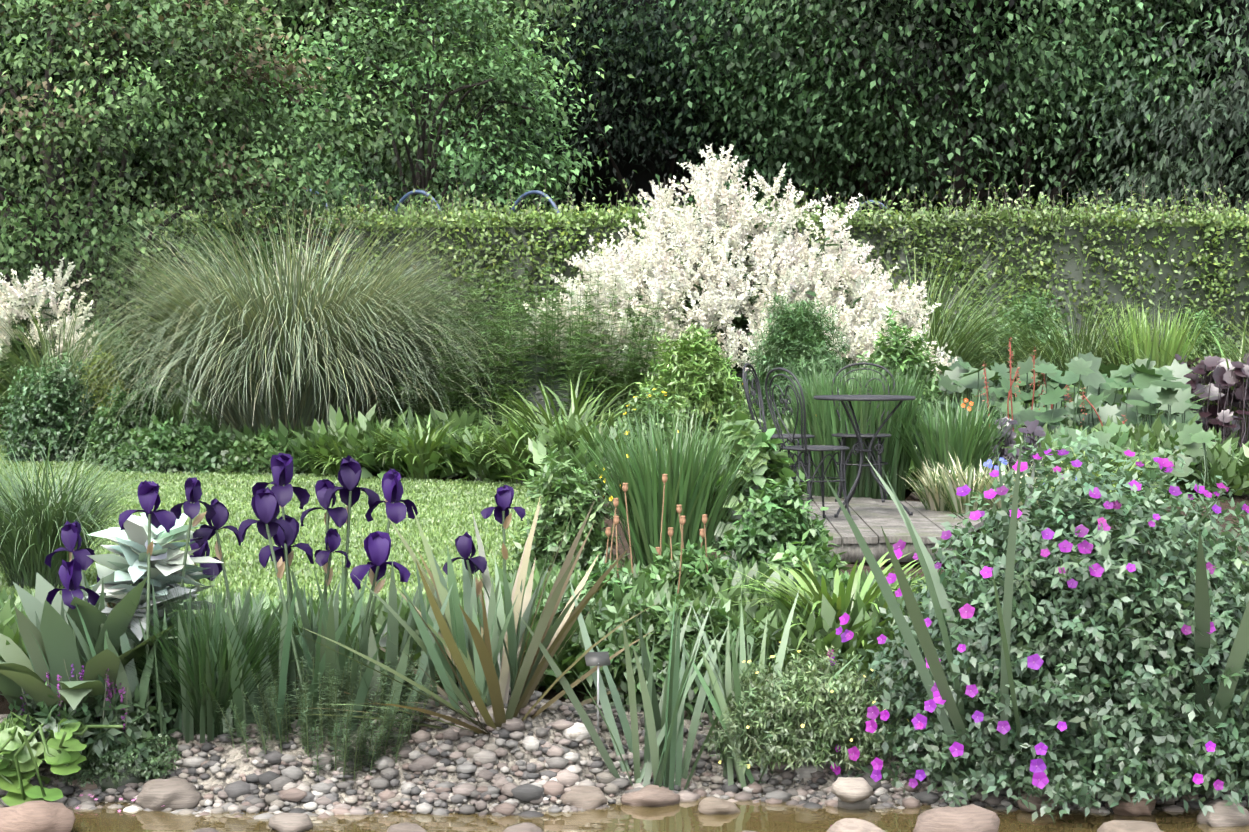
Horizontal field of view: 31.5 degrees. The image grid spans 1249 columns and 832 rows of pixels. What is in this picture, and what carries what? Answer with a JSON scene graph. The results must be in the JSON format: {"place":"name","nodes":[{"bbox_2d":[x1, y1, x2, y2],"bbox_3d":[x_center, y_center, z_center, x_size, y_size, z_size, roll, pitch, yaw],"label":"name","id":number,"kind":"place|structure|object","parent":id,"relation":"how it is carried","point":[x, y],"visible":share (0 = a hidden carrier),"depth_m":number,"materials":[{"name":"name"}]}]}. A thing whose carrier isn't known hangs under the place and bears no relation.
{"place":"outdoors","nodes":[
{"label":"outdoors","id":0,"kind":"place"},
{"bbox_2d":[6,659,180,781],"bbox_3d":[-1.743,0.961,7.141,0.681,0.412,0.563,0,2,1],"label":"salvia","id":1,"kind":"object","parent":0,"point":[98,740],"depth_m":7.01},
{"bbox_2d":[0,429,548,602],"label":"lawn","id":2,"kind":"structure","parent":0,"point":[206,486],"depth_m":13.59,"materials":[{"name":"plant"}]},
{"bbox_2d":[0,285,89,451],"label":"fleece flower leaves","id":3,"kind":"object","parent":2,"relation":"on","point":[22,345],"visible":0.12,"depth_m":20.98,"materials":[{"name":"green plant"}]},
{"bbox_2d":[0,258,97,389],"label":"fleece flower plumes","id":4,"kind":"object","parent":3,"relation":"attached to","point":[13,295],"visible":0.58,"depth_m":20.92,"materials":[{"name":"white plant"}]},
{"bbox_2d":[1,352,97,461],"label":"shrub","id":5,"kind":"object","parent":2,"relation":"on","point":[42,418],"visible":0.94,"depth_m":19.93,"materials":[{"name":"green plant"}]},
{"bbox_2d":[0,290,190,417],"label":"grass","id":6,"kind":"structure","parent":2,"relation":"on","point":[43,345],"depth_m":20.57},
{"bbox_2d":[1,184,563,470],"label":"grass","id":7,"kind":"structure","parent":2,"relation":"on","point":[255,356],"depth_m":18.70,"materials":[{"name":"plant"}]},
{"bbox_2d":[0,368,1248,718],"bbox_3d":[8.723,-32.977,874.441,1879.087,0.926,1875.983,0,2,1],"label":"ground","id":8,"kind":"structure","parent":0,"point":[4,702],"depth_m":13.47,"materials":[{"name":"soil"}]},
{"bbox_2d":[0,305,154,447],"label":"shrub","id":9,"kind":"object","parent":8,"relation":"on","point":[3,442],"depth_m":21.40,"materials":[{"name":"green plant"}]},
{"bbox_2d":[0,427,184,588],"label":"ornamental grass","id":10,"kind":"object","parent":8,"relation":"on","point":[30,536],"depth_m":10.19,"materials":[{"name":"green plant"}]},
{"bbox_2d":[20,664,164,811],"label":"purple flower spikes","id":11,"kind":"object","parent":8,"relation":"on","point":[110,695],"visible":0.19,"depth_m":7.01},
{"bbox_2d":[76,345,128,432],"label":"shrub","id":12,"kind":"object","parent":8,"relation":"on","point":[101,394],"visible":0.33,"depth_m":20.50,"materials":[{"name":"green plant"}]},
{"bbox_2d":[0,572,213,715],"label":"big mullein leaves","id":13,"kind":"object","parent":8,"relation":"on","point":[54,638],"visible":0.54,"depth_m":7.07,"materials":[{"name":"green plant"}]},
{"bbox_2d":[52,731,181,791],"bbox_3d":[-1.604,1.099,7.048,0.461,0.203,0.362,0,2,1],"label":"thyme cushion","id":14,"kind":"object","parent":8,"relation":"on","point":[116,769],"visible":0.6,"depth_m":6.96,"materials":[{"name":"green plant"}]},
{"bbox_2d":[16,37,228,340],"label":"shrub","id":15,"kind":"object","parent":8,"relation":"on","point":[160,67],"depth_m":45.43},
{"bbox_2d":[78,381,178,466],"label":"shrub","id":16,"kind":"object","parent":8,"relation":"on","point":[130,417],"visible":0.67,"depth_m":19.45,"materials":[{"name":"green plant"}]},
{"bbox_2d":[83,513,223,692],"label":"plant","id":17,"kind":"object","parent":8,"relation":"on","point":[129,564],"visible":0.56,"depth_m":7.25,"materials":[{"name":"plant"}]},
{"bbox_2d":[100,414,233,473],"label":"shrub","id":18,"kind":"object","parent":8,"relation":"on","point":[182,451],"visible":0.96,"depth_m":18.49,"materials":[{"name":"green plant"}]},
{"bbox_2d":[0,0,345,334],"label":"tree","id":19,"kind":"object","parent":8,"relation":"on","point":[33,161],"depth_m":36.81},
{"bbox_2d":[83,572,317,737],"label":"fine grass","id":20,"kind":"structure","parent":8,"relation":"on","point":[222,690],"depth_m":7.05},
{"bbox_2d":[0,0,417,407],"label":"maple tree","id":21,"kind":"object","parent":8,"relation":"on","point":[262,94],"depth_m":22.11,"materials":[{"name":"plant"}]},
{"bbox_2d":[210,429,324,474],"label":"shrub","id":22,"kind":"object","parent":8,"relation":"on","point":[241,457],"visible":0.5,"depth_m":18.29,"materials":[{"name":"green plant"}]},
{"bbox_2d":[13,453,584,743],"bbox_3d":[-1.041,0.581,7.264,1.836,0.908,0.753,0,2,1],"label":"bearded iris","id":23,"kind":"object","parent":8,"relation":"on","point":[329,627],"depth_m":7.16,"materials":[{"name":"plant"}]},
{"bbox_2d":[69,491,511,731],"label":"iris stems","id":24,"kind":"object","parent":23,"relation":"attached to","point":[280,565],"visible":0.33,"depth_m":7.36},
{"bbox_2d":[4,0,634,283],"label":"lime tree","id":25,"kind":"object","parent":8,"relation":"on","point":[289,8],"depth_m":38.23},
{"bbox_2d":[212,650,438,780],"bbox_3d":[-0.973,0.954,7.121,0.782,0.381,0.540,0,2,1],"label":"grassy plant","id":26,"kind":"object","parent":8,"relation":"on","point":[330,733],"visible":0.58,"depth_m":7.02,"materials":[{"name":"green plant"}]},
{"bbox_2d":[298,435,379,476],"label":"perennials","id":27,"kind":"object","parent":8,"relation":"on","point":[335,456],"visible":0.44,"depth_m":17.88,"materials":[{"name":"green plant"}]},
{"bbox_2d":[216,0,558,209],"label":"lime tree","id":28,"kind":"object","parent":8,"relation":"on","point":[545,1],"depth_m":47.78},
{"bbox_2d":[345,427,439,477],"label":"perennials","id":29,"kind":"object","parent":8,"relation":"on","point":[386,457],"visible":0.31,"depth_m":17.65,"materials":[{"name":"green plant"}]},
{"bbox_2d":[356,409,474,479],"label":"perennials","id":30,"kind":"object","parent":8,"relation":"on","point":[421,462],"visible":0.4,"depth_m":17.47,"materials":[{"name":"green plant"}]},
{"bbox_2d":[242,0,636,220],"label":"tree","id":31,"kind":"object","parent":8,"relation":"on","point":[502,84],"depth_m":31.98,"materials":[{"name":"plant"}]},
{"bbox_2d":[416,416,521,481],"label":"perennials","id":32,"kind":"object","parent":8,"relation":"on","point":[480,469],"visible":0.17,"depth_m":17.37,"materials":[{"name":"green plant"}]},
{"bbox_2d":[273,495,692,733],"bbox_3d":[-0.479,0.641,7.199,1.365,0.790,1.364,-1,2,-24],"label":"yucca","id":33,"kind":"object","parent":8,"relation":"on","point":[499,691],"visible":0.65,"depth_m":7.04,"materials":[{"name":"plant"}]},
{"bbox_2d":[21,168,998,357],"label":"woodland foliage","id":34,"kind":"object","parent":8,"relation":"on","point":[127,297],"depth_m":72.96,"materials":[{"name":"green plant"}]},
{"bbox_2d":[453,411,570,484],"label":"perennials","id":35,"kind":"object","parent":8,"relation":"on","point":[504,448],"visible":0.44,"depth_m":16.86,"materials":[{"name":"green plant"}]},
{"bbox_2d":[366,259,721,427],"bbox_3d":[-0.751,-0.431,19.416,3.236,1.893,2.418,0,2,1],"label":"feathery shrub","id":36,"kind":"object","parent":8,"relation":"on","point":[563,372],"visible":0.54,"depth_m":19.13,"materials":[{"name":"green plant"}]},
{"bbox_2d":[449,365,660,464],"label":"daylily","id":37,"kind":"object","parent":8,"relation":"on","point":[580,412],"visible":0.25,"depth_m":17.04,"materials":[{"name":"green plant"}]},
{"bbox_2d":[493,447,628,575],"bbox_3d":[-0.260,0.520,9.599,0.492,0.773,0.514,-2,3,-42],"label":"shrub bed","id":38,"kind":"object","parent":8,"relation":"on","point":[567,488],"visible":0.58,"depth_m":9.51,"materials":[{"name":"green plant"}]},
{"bbox_2d":[365,0,774,213],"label":"tree","id":39,"kind":"object","parent":8,"relation":"on","point":[439,188],"depth_m":49.38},
{"bbox_2d":[525,583,622,692],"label":"perennial","id":40,"kind":"object","parent":8,"relation":"on","point":[599,614],"visible":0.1,"depth_m":7.74,"materials":[{"name":"green plant"}]},
{"bbox_2d":[521,407,661,492],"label":"perennials","id":41,"kind":"object","parent":8,"relation":"on","point":[610,419],"visible":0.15,"depth_m":16.36,"materials":[{"name":"green plant"}]},
{"bbox_2d":[580,554,657,606],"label":"leafy plant","id":42,"kind":"object","parent":8,"relation":"on","point":[627,581],"visible":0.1,"depth_m":8.36,"materials":[{"name":"green plant"}]},
{"bbox_2d":[0,698,1241,812],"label":"shore gravel","id":43,"kind":"structure","parent":8,"relation":"on","point":[230,754],"depth_m":7.03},
{"bbox_2d":[0,689,1248,818],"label":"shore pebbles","id":44,"kind":"object","parent":43,"relation":"on","point":[560,774],"visible":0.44,"depth_m":6.95,"materials":[{"name":"stone"}]},
{"bbox_2d":[0,711,122,805],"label":"marsh marigold leaves","id":45,"kind":"object","parent":44,"relation":"on","point":[22,754],"visible":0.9,"depth_m":6.85,"materials":[{"name":"green plant"}]},
{"bbox_2d":[584,651,610,731],"bbox_3d":[-0.085,0.881,7.056,0.080,0.252,0.047,-1,2,-16],"label":"garden light","id":46,"kind":"object","parent":44,"relation":"on","point":[597,659],"visible":1,"depth_m":7.05,"materials":[{"name":"metal"}]},
{"bbox_2d":[699,638,910,773],"bbox_3d":[0.594,0.919,7.152,0.693,0.413,0.603,0,2,1],"label":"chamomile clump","id":47,"kind":"object","parent":44,"relation":"on","point":[829,726],"depth_m":7.01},
{"bbox_2d":[828,664,1248,821],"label":"groundcover plant","id":48,"kind":"object","parent":43,"relation":"on","point":[1068,780],"visible":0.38,"depth_m":6.72,"materials":[{"name":"green plant"}]},
{"bbox_2d":[0,372,1248,707],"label":"bed ground cover","id":49,"kind":"object","parent":8,"relation":"on","point":[1228,464],"visible":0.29,"depth_m":15.87,"materials":[{"name":"green plant"}]},
{"bbox_2d":[0,770,1248,831],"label":"shore rocks","id":50,"kind":"object","parent":8,"relation":"on","point":[153,795],"visible":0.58,"depth_m":6.59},
{"bbox_2d":[517,581,765,790],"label":"iris leaves","id":51,"kind":"object","parent":8,"relation":"on","point":[663,737],"visible":0.88,"depth_m":7.01,"materials":[{"name":"green plant"}]},
{"bbox_2d":[397,0,904,226],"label":"tree","id":52,"kind":"object","parent":8,"relation":"on","point":[646,166],"depth_m":44.20,"materials":[{"name":"plant"}]},
{"bbox_2d":[605,474,708,598],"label":"poppy seed heads","id":53,"kind":"object","parent":8,"relation":"on","point":[682,520],"visible":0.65,"depth_m":8.58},
{"bbox_2d":[568,396,792,569],"bbox_3d":[0.234,0.412,9.556,1.016,0.990,0.978,0,2,1],"label":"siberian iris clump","id":54,"kind":"object","parent":8,"relation":"on","point":[692,480],"visible":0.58,"depth_m":9.40,"materials":[{"name":"green plant"}]},
{"bbox_2d":[573,587,789,719],"bbox_3d":[0.203,0.822,7.614,0.752,0.460,0.610,0,2,1],"label":"perennial","id":55,"kind":"object","parent":8,"relation":"on","point":[656,622],"visible":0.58,"depth_m":7.50,"materials":[{"name":"green plant"}]},
{"bbox_2d":[637,535,740,602],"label":"leafy plant","id":56,"kind":"object","parent":8,"relation":"on","point":[693,563],"visible":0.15,"depth_m":8.53,"materials":[{"name":"green plant"}]},
{"bbox_2d":[132,171,1248,387],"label":"beech hedge","id":57,"kind":"object","parent":8,"relation":"on","point":[1193,258],"visible":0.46,"depth_m":26.92,"materials":[{"name":"green plant"}]},
{"bbox_2d":[635,322,761,487],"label":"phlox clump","id":58,"kind":"object","parent":8,"relation":"on","point":[699,376],"visible":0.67,"depth_m":17.01,"materials":[{"name":"green plant"}]},
{"bbox_2d":[287,189,1136,218],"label":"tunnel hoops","id":59,"kind":"object","parent":8,"relation":"on","point":[406,195],"visible":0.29,"depth_m":31.05,"materials":[{"name":"paint"}]},
{"bbox_2d":[579,173,904,418],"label":"fleece flower leaves","id":60,"kind":"object","parent":8,"relation":"on","point":[741,322],"visible":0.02,"depth_m":19.94,"materials":[{"name":"green plant"}]},
{"bbox_2d":[495,144,958,380],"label":"fleece flower plumes","id":61,"kind":"object","parent":60,"relation":"attached to","point":[656,260],"visible":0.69,"depth_m":19.86,"materials":[{"name":"white plant"}]},
{"bbox_2d":[723,383,762,450],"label":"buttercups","id":62,"kind":"object","parent":8,"relation":"on","point":[734,406],"depth_m":14.45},
{"bbox_2d":[704,407,796,550],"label":"shrub","id":63,"kind":"object","parent":8,"relation":"on","point":[777,458],"visible":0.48,"depth_m":12.29,"materials":[{"name":"green plant"}]},
{"bbox_2d":[661,586,858,787],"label":"iris leaves","id":64,"kind":"object","parent":8,"relation":"on","point":[721,691],"visible":0.6,"depth_m":7.11,"materials":[{"name":"green plant"}]},
{"bbox_2d":[712,470,845,569],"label":"shrub under chairs","id":65,"kind":"object","parent":8,"relation":"on","point":[768,523],"visible":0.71,"depth_m":10.47,"materials":[{"name":"green plant"}]},
{"bbox_2d":[738,290,853,430],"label":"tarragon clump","id":66,"kind":"object","parent":8,"relation":"on","point":[797,338],"visible":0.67,"depth_m":18.10,"materials":[{"name":"green plant"}]},
{"bbox_2d":[480,0,1129,220],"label":"tree","id":67,"kind":"object","parent":8,"relation":"on","point":[726,101],"depth_m":41.44,"materials":[{"name":"plant"}]},
{"bbox_2d":[769,529,850,588],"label":"leafy plant","id":68,"kind":"object","parent":8,"relation":"on","point":[829,567],"visible":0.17,"depth_m":8.95,"materials":[{"name":"green plant"}]},
{"bbox_2d":[716,547,958,652],"bbox_3d":[0.793,0.715,8.098,1.054,0.489,1.066,0,2,1],"label":"plant","id":69,"kind":"object","parent":8,"relation":"on","point":[842,600],"visible":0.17,"depth_m":7.98,"materials":[{"name":"green plant"}]},
{"bbox_2d":[764,357,940,500],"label":"ornamental grass","id":70,"kind":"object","parent":8,"relation":"on","point":[823,423],"depth_m":14.85,"materials":[{"name":"green plant"}]},
{"bbox_2d":[961,398,972,410],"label":"orange flowers","id":71,"kind":"object","parent":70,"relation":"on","point":[968,407],"visible":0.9,"depth_m":14.50,"materials":[{"name":"orange plant"}]},
{"bbox_2d":[848,306,943,432],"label":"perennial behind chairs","id":72,"kind":"object","parent":8,"relation":"on","point":[894,349],"visible":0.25,"depth_m":17.80,"materials":[{"name":"green plant"}]},
{"bbox_2d":[757,65,1052,213],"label":"tree","id":73,"kind":"object","parent":8,"relation":"on","point":[1016,193],"depth_m":53.35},
{"bbox_2d":[827,522,998,562],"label":"bridge bearers","id":74,"kind":"object","parent":8,"relation":"on","point":[854,553],"visible":0.04,"depth_m":12.06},
{"bbox_2d":[742,363,814,502],"bbox_3d":[1.019,0.110,14.469,0.456,0.908,0.424,1,2,16],"label":"bistro chair","id":75,"kind":"object","parent":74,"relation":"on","point":[760,399],"visible":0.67,"depth_m":14.49,"materials":[{"name":"metal"}]},
{"bbox_2d":[765,367,852,522],"bbox_3d":[1.101,0.167,13.018,0.455,0.909,0.423,-1,3,-27],"label":"bistro chair","id":76,"kind":"object","parent":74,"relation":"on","point":[805,447],"visible":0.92,"depth_m":12.97,"materials":[{"name":"metal"}]},
{"bbox_2d":[831,362,894,502],"bbox_3d":[1.584,0.103,14.622,0.438,0.909,0.464,0,2,1],"label":"bistro chair","id":77,"kind":"object","parent":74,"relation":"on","point":[879,462],"visible":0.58,"depth_m":14.70,"materials":[{"name":"metal"}]},
{"bbox_2d":[813,395,915,517],"bbox_3d":[1.460,0.243,13.481,0.622,0.726,0.622,0,2,1],"label":"bistro table","id":78,"kind":"object","parent":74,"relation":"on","point":[850,398],"visible":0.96,"depth_m":13.44,"materials":[{"name":"metal"}]},
{"bbox_2d":[910,492,923,499],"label":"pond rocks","id":79,"kind":"object","parent":8,"relation":"on","point":[913,496],"depth_m":16.02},
{"bbox_2d":[884,389,1017,499],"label":"ornamental grass","id":80,"kind":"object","parent":8,"relation":"on","point":[940,438],"depth_m":14.75,"materials":[{"name":"green plant"}]},
{"bbox_2d":[670,0,1241,226],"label":"tree","id":81,"kind":"object","parent":8,"relation":"on","point":[888,40],"depth_m":37.87,"materials":[{"name":"plant"}]},
{"bbox_2d":[820,221,1116,404],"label":"tall grass","id":82,"kind":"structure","parent":8,"relation":"on","point":[953,344],"depth_m":22.33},
{"bbox_2d":[898,451,1062,529],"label":"variegated iris","id":83,"kind":"object","parent":8,"relation":"on","point":[941,492],"visible":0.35,"depth_m":13.57,"materials":[{"name":"green plant"}]},
{"bbox_2d":[983,457,1081,483],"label":"blue flowers","id":84,"kind":"object","parent":83,"relation":"attached to","point":[990,465],"visible":0.4,"depth_m":13.51,"materials":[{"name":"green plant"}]},
{"bbox_2d":[985,416,1049,508],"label":"flowering plant","id":85,"kind":"object","parent":8,"relation":"on","point":[1032,428],"visible":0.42,"depth_m":15.12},
{"bbox_2d":[960,286,1079,397],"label":"shrub","id":86,"kind":"object","parent":8,"relation":"on","point":[1033,320],"visible":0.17,"depth_m":25.16,"materials":[{"name":"green plant"}]},
{"bbox_2d":[852,10,1199,226],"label":"tree","id":87,"kind":"object","parent":8,"relation":"on","point":[1121,161],"depth_m":43.41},
{"bbox_2d":[807,0,1248,226],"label":"tree","id":88,"kind":"object","parent":8,"relation":"on","point":[1152,45],"depth_m":37.11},
{"bbox_2d":[838,425,1248,790],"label":"cranesbill mound","id":89,"kind":"object","parent":8,"relation":"on","point":[1039,574],"visible":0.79,"depth_m":6.87,"materials":[{"name":"green plant"}]},
{"bbox_2d":[824,438,1233,749],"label":"iris leaves","id":90,"kind":"object","parent":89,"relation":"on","point":[936,589],"visible":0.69,"depth_m":6.80,"materials":[{"name":"green plant"}]},
{"bbox_2d":[821,449,1248,790],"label":"purple flowers","id":91,"kind":"object","parent":89,"relation":"attached to","point":[1038,767],"visible":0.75,"depth_m":6.76,"materials":[{"name":"purple plant"}]},
{"bbox_2d":[929,575,1244,733],"bbox_3d":[1.528,0.801,7.378,1.133,0.584,0.873,0,2,1],"label":"cranesbill","id":92,"kind":"object","parent":89,"relation":"on","point":[1064,636],"depth_m":7.13,"materials":[{"name":"green plant"}]},
{"bbox_2d":[1065,502,1248,743],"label":"iris leaves","id":93,"kind":"object","parent":89,"relation":"on","point":[1236,658],"visible":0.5,"depth_m":6.62,"materials":[{"name":"green plant"}]},
{"bbox_2d":[932,352,1202,436],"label":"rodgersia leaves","id":94,"kind":"object","parent":8,"relation":"on","point":[1166,390],"visible":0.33,"depth_m":19.00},
{"bbox_2d":[975,337,1126,431],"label":"flower spikes","id":95,"kind":"object","parent":94,"relation":"attached to","point":[1011,381],"visible":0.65,"depth_m":17.72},
{"bbox_2d":[956,281,1231,404],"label":"grass","id":96,"kind":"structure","parent":8,"relation":"on","point":[1098,350],"depth_m":24.22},
{"bbox_2d":[1030,447,1180,517],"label":"leafy plant","id":97,"kind":"object","parent":8,"relation":"on","point":[1120,464],"visible":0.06,"depth_m":14.30,"materials":[{"name":"green plant"}]},
{"bbox_2d":[994,0,1248,226],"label":"tree","id":98,"kind":"object","parent":8,"relation":"on","point":[1231,107],"depth_m":36.09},
{"bbox_2d":[1050,421,1220,506],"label":"rodgersia leaves","id":99,"kind":"object","parent":8,"relation":"on","point":[1193,438],"visible":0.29,"depth_m":15.87,"materials":[{"name":"green plant"}]},
{"bbox_2d":[1062,370,1217,420],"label":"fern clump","id":100,"kind":"object","parent":8,"relation":"on","point":[1123,397],"visible":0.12,"depth_m":21.01,"materials":[{"name":"green plant"}]},
{"bbox_2d":[1080,300,1213,391],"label":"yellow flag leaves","id":101,"kind":"object","parent":8,"relation":"on","point":[1171,346],"visible":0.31,"depth_m":23.86,"materials":[{"name":"green plant"}]},
{"bbox_2d":[1149,314,1248,450],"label":"spiky plant","id":102,"kind":"object","parent":8,"relation":"on","point":[1242,355],"visible":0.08,"depth_m":23.91,"materials":[{"name":"green plant"}]},
{"bbox_2d":[1179,307,1241,384],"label":"shrub","id":103,"kind":"object","parent":8,"relation":"on","point":[1203,350],"visible":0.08,"depth_m":25.67,"materials":[{"name":"green plant"}]},
{"bbox_2d":[1175,353,1248,447],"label":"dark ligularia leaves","id":104,"kind":"object","parent":8,"relation":"on","point":[1222,374],"visible":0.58,"depth_m":23.07,"materials":[{"name":"purple plant"}]},
{"bbox_2d":[1190,300,1248,403],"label":"grass","id":105,"kind":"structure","parent":8,"relation":"on","point":[1238,351],"depth_m":24.65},
{"bbox_2d":[600,383,697,518],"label":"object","id":106,"kind":"object","parent":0,"point":[668,415],"depth_m":14.43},
{"bbox_2d":[68,796,1248,831],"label":"pond water","id":107,"kind":"structure","parent":0,"point":[760,816],"depth_m":6.68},
{"bbox_2d":[797,494,994,544],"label":"stone patio","id":108,"kind":"structure","parent":0,"point":[870,516],"depth_m":13.07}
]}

